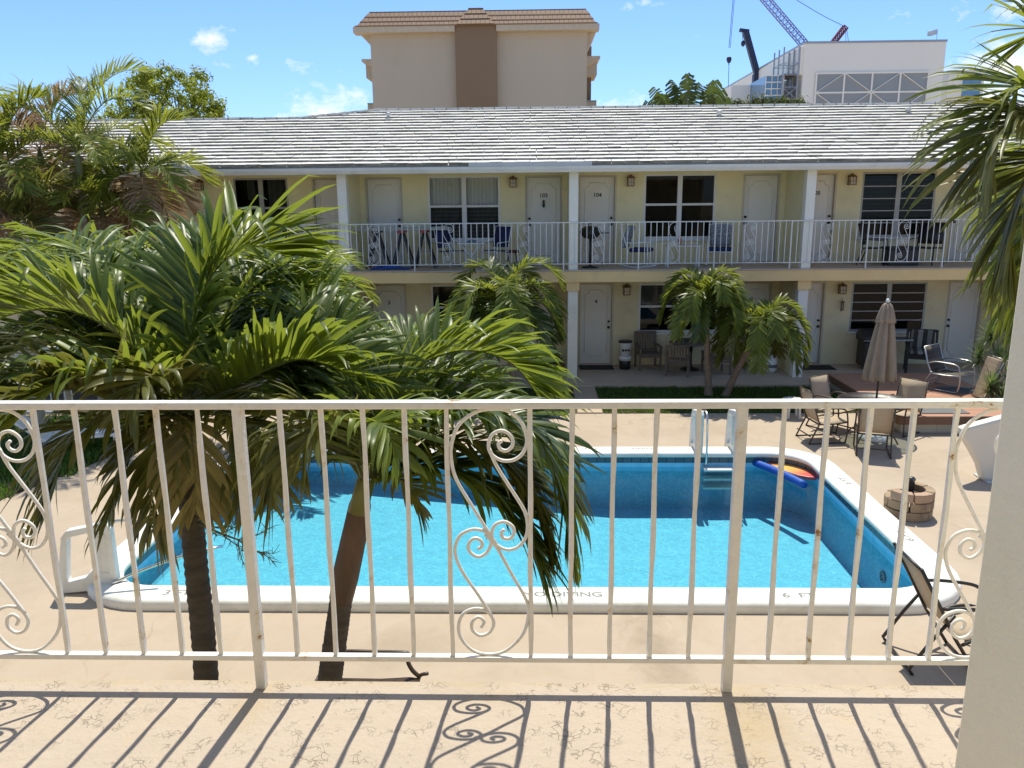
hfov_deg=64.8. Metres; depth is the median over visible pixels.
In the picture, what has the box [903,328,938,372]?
armchair
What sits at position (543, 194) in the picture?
door
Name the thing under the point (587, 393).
path
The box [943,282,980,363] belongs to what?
door
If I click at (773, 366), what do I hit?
gas cylinder
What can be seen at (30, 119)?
areca palm
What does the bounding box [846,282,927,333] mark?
window
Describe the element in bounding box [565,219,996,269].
gallery railing
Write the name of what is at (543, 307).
door
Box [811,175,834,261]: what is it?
door
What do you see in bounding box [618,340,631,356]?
bucket
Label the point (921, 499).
block planter
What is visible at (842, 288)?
wall lantern
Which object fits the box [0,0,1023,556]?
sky
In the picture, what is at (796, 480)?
pool noodle
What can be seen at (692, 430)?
pool ladder side
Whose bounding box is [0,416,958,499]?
garden soil
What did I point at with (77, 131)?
areca palm
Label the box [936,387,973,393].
floor mat
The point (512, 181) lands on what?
wall lantern
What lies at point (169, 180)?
areca palm
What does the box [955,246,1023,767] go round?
pillar
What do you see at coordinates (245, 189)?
window
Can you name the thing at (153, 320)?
palm tree
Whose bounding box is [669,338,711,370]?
porch table
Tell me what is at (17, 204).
areca palm
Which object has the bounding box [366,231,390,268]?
trestle
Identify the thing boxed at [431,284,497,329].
window
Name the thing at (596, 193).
door
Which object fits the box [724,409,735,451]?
pool ladder side
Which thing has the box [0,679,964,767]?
balcony floor
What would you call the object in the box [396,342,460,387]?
palm tree
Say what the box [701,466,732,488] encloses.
ladder steps
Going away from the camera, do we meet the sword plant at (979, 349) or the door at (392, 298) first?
the sword plant at (979, 349)
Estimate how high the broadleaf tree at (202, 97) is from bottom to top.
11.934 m
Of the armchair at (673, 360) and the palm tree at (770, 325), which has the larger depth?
the armchair at (673, 360)
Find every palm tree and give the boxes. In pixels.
[0,175,447,679]
[198,247,607,680]
[228,242,381,426]
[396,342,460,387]
[440,252,568,386]
[655,264,751,396]
[710,293,814,396]
[897,0,1023,369]
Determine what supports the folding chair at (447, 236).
on the apartment building at (570, 169)
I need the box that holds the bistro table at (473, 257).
[457,242,484,268]
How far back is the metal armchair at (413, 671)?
7.08 m
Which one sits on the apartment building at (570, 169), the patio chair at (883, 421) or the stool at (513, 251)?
the stool at (513, 251)
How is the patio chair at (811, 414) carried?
on the ground at (26, 587)
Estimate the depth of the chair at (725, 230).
20.30 m
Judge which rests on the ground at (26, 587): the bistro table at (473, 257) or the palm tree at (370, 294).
the palm tree at (370, 294)
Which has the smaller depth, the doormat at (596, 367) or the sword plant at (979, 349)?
the sword plant at (979, 349)
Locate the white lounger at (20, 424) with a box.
[14,414,121,442]
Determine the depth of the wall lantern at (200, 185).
20.75 m
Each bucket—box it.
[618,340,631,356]
[618,355,631,369]
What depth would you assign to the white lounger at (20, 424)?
14.49 m
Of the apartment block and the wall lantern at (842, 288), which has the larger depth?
the apartment block
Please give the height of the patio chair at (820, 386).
0.993 m
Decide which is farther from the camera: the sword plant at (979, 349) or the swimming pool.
the sword plant at (979, 349)
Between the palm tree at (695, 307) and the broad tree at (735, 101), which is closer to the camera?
the palm tree at (695, 307)
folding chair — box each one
[433,226,465,268]
[481,226,510,268]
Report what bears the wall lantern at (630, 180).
attached to the apartment building at (570, 169)
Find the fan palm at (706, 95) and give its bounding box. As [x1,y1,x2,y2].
[643,73,732,104]
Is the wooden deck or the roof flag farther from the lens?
the roof flag
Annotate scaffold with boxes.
[773,47,799,100]
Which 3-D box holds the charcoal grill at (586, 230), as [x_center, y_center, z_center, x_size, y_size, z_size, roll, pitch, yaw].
[2.027,-3.411,19.897,0.730,1.081,0.540,0,13,2]
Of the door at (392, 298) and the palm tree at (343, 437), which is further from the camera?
the door at (392, 298)
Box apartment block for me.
[353,8,599,109]
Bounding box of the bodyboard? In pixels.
[767,462,818,479]
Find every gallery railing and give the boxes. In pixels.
[5,222,564,270]
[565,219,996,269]
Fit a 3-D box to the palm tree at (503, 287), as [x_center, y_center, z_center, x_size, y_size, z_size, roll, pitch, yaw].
[-0.195,-1.233,17.847,2.984,3.360,3.092,0,13,2]
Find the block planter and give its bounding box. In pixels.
[883,482,935,521]
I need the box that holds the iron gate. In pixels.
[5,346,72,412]
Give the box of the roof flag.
[927,29,937,38]
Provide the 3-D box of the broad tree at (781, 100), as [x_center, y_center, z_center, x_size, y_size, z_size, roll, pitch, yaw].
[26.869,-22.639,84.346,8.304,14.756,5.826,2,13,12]
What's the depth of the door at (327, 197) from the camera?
21.00 m
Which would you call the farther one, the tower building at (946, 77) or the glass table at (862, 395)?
the tower building at (946, 77)
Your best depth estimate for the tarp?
20.02 m
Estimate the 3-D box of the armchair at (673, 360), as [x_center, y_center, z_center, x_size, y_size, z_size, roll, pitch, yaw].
[4.161,-0.626,20.239,0.610,0.823,0.686,3,13,15]
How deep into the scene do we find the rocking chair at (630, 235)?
19.99 m
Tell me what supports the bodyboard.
on the water
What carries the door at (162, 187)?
in the apartment building at (570, 169)
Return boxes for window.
[233,178,289,241]
[427,176,499,242]
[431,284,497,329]
[638,283,717,334]
[640,173,716,240]
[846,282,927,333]
[856,171,937,238]
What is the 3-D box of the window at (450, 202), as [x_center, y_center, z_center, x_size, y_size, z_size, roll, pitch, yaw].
[-1.233,-4.532,20.929,1.980,1.680,0.267,0,13,2]
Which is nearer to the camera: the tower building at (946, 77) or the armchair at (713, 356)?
the armchair at (713, 356)
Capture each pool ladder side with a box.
[59,519,222,593]
[689,409,708,466]
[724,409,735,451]
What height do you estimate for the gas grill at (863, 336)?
1.038 m
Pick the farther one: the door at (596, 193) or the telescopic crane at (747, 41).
the telescopic crane at (747, 41)
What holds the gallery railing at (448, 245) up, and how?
on the apartment building at (570, 169)
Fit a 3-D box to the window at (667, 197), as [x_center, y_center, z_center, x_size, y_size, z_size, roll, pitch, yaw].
[4.298,-4.536,20.729,1.950,1.680,0.165,0,13,2]
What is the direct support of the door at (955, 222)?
in the apartment building at (570, 169)
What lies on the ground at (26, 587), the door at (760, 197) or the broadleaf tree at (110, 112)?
the broadleaf tree at (110, 112)
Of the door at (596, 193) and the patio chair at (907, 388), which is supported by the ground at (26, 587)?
the patio chair at (907, 388)
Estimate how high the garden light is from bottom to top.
0.210 m
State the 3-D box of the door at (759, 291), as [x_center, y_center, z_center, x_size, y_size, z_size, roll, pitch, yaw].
[6.370,-1.576,21.385,0.900,2.160,0.160,0,13,2]
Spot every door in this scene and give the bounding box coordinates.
[154,187,183,224]
[314,180,339,264]
[367,179,404,264]
[372,286,404,346]
[521,285,550,359]
[527,177,561,264]
[578,285,612,364]
[580,177,614,262]
[737,284,769,363]
[739,175,777,261]
[803,283,823,363]
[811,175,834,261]
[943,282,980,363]
[947,174,983,260]
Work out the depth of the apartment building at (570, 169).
20.79 m
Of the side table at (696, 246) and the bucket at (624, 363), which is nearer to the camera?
the side table at (696, 246)
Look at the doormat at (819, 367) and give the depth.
20.98 m
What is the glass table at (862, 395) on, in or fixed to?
on the ground at (26, 587)
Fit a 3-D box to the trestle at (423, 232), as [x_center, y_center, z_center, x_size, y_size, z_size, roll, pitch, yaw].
[-2.188,-3.405,20.369,0.585,0.949,0.600,0,13,2]
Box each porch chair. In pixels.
[855,223,887,265]
[909,222,947,265]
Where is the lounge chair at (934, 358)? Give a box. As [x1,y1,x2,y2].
[923,343,974,393]
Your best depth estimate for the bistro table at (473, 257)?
20.05 m
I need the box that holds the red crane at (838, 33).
[797,0,848,40]
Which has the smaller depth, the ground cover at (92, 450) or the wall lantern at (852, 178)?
the ground cover at (92, 450)
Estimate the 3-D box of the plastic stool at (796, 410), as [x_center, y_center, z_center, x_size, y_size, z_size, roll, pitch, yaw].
[5.775,0.494,16.591,0.450,0.392,0.450,0,13,2]
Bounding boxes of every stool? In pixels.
[506,250,518,266]
[782,397,800,418]
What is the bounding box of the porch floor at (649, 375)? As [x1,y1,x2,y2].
[0,363,1005,388]
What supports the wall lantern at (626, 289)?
attached to the apartment building at (570, 169)
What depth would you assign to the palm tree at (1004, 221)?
4.75 m
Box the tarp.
[370,266,411,268]
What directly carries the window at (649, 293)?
in the apartment building at (570, 169)
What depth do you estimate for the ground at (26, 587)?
8.58 m
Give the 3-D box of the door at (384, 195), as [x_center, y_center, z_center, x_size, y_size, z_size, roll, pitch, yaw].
[-3.300,-4.205,21.036,0.960,2.210,0.160,0,13,2]
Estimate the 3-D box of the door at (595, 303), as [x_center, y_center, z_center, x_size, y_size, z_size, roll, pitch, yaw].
[2.231,-1.564,21.497,0.920,2.160,0.160,0,13,2]
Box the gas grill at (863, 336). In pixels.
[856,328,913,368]
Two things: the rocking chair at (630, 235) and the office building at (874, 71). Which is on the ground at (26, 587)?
the office building at (874, 71)
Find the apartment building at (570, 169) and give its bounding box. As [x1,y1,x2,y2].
[0,101,1023,377]
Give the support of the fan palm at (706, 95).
on the ground at (26, 587)
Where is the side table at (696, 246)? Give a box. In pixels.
[664,245,700,266]
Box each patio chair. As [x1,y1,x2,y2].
[795,386,848,444]
[805,374,856,433]
[853,408,896,458]
[890,377,928,437]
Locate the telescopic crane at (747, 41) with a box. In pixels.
[739,28,759,82]
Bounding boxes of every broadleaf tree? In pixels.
[93,72,171,118]
[118,59,229,118]
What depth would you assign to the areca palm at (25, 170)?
14.63 m
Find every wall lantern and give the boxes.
[195,179,203,189]
[509,176,517,187]
[623,284,630,294]
[626,175,635,185]
[838,283,847,293]
[847,173,857,184]
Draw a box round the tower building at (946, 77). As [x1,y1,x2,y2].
[941,70,983,101]
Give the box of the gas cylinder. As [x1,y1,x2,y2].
[764,349,776,372]
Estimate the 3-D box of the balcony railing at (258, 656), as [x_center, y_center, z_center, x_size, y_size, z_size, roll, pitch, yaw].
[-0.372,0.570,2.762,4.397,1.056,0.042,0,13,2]
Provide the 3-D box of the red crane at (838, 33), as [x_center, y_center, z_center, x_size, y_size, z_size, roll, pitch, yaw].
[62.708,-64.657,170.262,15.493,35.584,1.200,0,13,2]
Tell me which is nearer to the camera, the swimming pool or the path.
the swimming pool
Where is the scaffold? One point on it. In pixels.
(787, 76)
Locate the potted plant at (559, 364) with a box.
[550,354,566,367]
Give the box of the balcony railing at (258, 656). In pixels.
[0,398,1002,691]
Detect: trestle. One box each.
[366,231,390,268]
[392,230,413,268]
[413,230,438,268]
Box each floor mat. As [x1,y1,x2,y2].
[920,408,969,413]
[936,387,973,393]
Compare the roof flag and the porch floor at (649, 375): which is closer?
the porch floor at (649, 375)
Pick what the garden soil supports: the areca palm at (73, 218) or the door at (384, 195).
the areca palm at (73, 218)
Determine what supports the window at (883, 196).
in the apartment building at (570, 169)
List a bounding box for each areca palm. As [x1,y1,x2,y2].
[0,52,177,413]
[0,78,117,414]
[0,79,91,398]
[0,165,104,423]
[21,135,171,417]
[61,101,224,414]
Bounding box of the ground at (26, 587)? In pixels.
[0,387,1004,685]
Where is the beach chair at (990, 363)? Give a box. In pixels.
[972,355,1007,397]
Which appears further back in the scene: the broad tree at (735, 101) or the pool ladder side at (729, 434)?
the broad tree at (735, 101)
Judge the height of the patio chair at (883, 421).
0.993 m
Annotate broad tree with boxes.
[712,96,750,104]
[741,92,810,103]
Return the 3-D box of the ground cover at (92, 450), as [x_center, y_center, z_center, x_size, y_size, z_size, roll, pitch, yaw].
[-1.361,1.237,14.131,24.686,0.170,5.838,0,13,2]
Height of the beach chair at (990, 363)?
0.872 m
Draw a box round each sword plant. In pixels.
[956,317,1007,373]
[971,353,1007,397]
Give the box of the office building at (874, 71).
[714,39,947,102]
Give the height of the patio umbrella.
2.630 m
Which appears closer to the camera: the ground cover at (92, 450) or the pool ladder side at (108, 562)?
the pool ladder side at (108, 562)
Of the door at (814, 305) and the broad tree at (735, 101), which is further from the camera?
the broad tree at (735, 101)
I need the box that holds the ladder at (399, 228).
[357,227,447,230]
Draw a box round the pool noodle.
[752,459,807,487]
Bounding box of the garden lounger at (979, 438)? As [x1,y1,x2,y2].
[958,415,1000,483]
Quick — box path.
[573,387,602,413]
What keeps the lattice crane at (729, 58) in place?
on the ground at (26, 587)
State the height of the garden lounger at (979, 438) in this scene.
1.160 m
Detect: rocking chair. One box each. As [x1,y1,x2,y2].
[619,225,658,267]
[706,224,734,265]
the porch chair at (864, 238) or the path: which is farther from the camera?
the porch chair at (864, 238)
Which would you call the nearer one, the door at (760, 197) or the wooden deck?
the wooden deck
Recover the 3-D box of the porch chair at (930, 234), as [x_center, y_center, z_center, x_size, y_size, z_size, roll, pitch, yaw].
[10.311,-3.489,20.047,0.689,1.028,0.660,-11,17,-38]
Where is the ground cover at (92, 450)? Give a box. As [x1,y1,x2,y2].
[0,411,161,498]
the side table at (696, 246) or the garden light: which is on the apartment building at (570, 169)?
the side table at (696, 246)
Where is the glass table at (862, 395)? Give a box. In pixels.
[837,392,909,444]
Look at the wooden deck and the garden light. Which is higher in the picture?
the wooden deck
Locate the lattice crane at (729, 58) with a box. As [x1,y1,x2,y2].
[726,0,807,85]
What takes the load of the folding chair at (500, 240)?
on the apartment building at (570, 169)
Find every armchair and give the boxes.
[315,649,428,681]
[634,331,662,370]
[665,345,690,377]
[701,344,732,374]
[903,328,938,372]
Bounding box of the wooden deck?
[826,373,1001,432]
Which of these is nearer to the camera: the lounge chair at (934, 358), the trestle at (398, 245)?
the lounge chair at (934, 358)
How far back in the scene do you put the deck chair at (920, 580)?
7.81 m
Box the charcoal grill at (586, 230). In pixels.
[580,223,608,268]
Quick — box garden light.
[908,476,915,490]
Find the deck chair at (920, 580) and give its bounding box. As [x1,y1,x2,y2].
[881,542,978,675]
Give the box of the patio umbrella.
[858,298,896,442]
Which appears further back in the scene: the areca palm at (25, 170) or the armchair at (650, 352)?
the armchair at (650, 352)
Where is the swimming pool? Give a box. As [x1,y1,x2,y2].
[87,447,961,614]
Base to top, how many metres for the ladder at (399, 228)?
0.070 m
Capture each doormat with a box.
[579,365,613,369]
[803,365,836,369]
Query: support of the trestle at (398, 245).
on the apartment building at (570, 169)
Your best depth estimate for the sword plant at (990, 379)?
16.14 m
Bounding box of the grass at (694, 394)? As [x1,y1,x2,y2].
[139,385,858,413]

